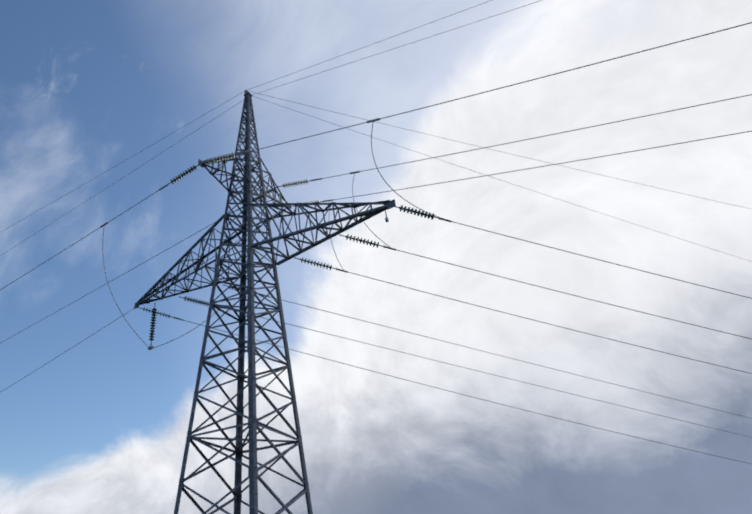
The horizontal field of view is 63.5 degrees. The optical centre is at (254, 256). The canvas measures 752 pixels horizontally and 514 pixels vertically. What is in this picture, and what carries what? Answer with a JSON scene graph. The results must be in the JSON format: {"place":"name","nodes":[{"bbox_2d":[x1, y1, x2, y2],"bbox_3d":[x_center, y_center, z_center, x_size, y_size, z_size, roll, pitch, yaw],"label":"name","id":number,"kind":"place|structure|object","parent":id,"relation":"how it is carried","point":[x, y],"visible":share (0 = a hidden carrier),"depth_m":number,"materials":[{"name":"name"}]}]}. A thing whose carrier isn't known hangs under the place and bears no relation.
{"place":"outdoors","nodes":[
{"label":"outdoors","id":0,"kind":"place"},
{"bbox_2d":[0,0,751,513],"label":"sky","id":1,"kind":"structure","parent":0,"point":[87,86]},
{"bbox_3d":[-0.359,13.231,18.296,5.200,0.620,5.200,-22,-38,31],"label":"footings","id":2,"kind":"object","parent":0,"visible":0},
{"bbox_2d":[134,90,395,513],"bbox_3d":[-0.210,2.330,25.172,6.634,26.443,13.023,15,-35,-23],"label":"lattice tower","id":3,"kind":"structure","parent":2,"relation":"on","point":[249,308],"depth_m":24.66,"materials":[{"name":"metal"}]},
{"bbox_2d":[140,153,439,345],"bbox_3d":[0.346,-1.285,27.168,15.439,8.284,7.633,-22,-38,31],"label":"insulator strings","id":4,"kind":"object","parent":3,"relation":"attached to","point":[233,155],"visible":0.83,"depth_m":26.19,"materials":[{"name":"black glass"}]},
{"bbox_2d":[0,0,751,463],"bbox_3d":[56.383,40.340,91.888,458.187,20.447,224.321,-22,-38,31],"label":"conductors","id":5,"kind":"object","parent":3,"relation":"attached to","point":[444,220],"visible":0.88,"depth_m":28.08,"materials":[{"name":"silver metal"}]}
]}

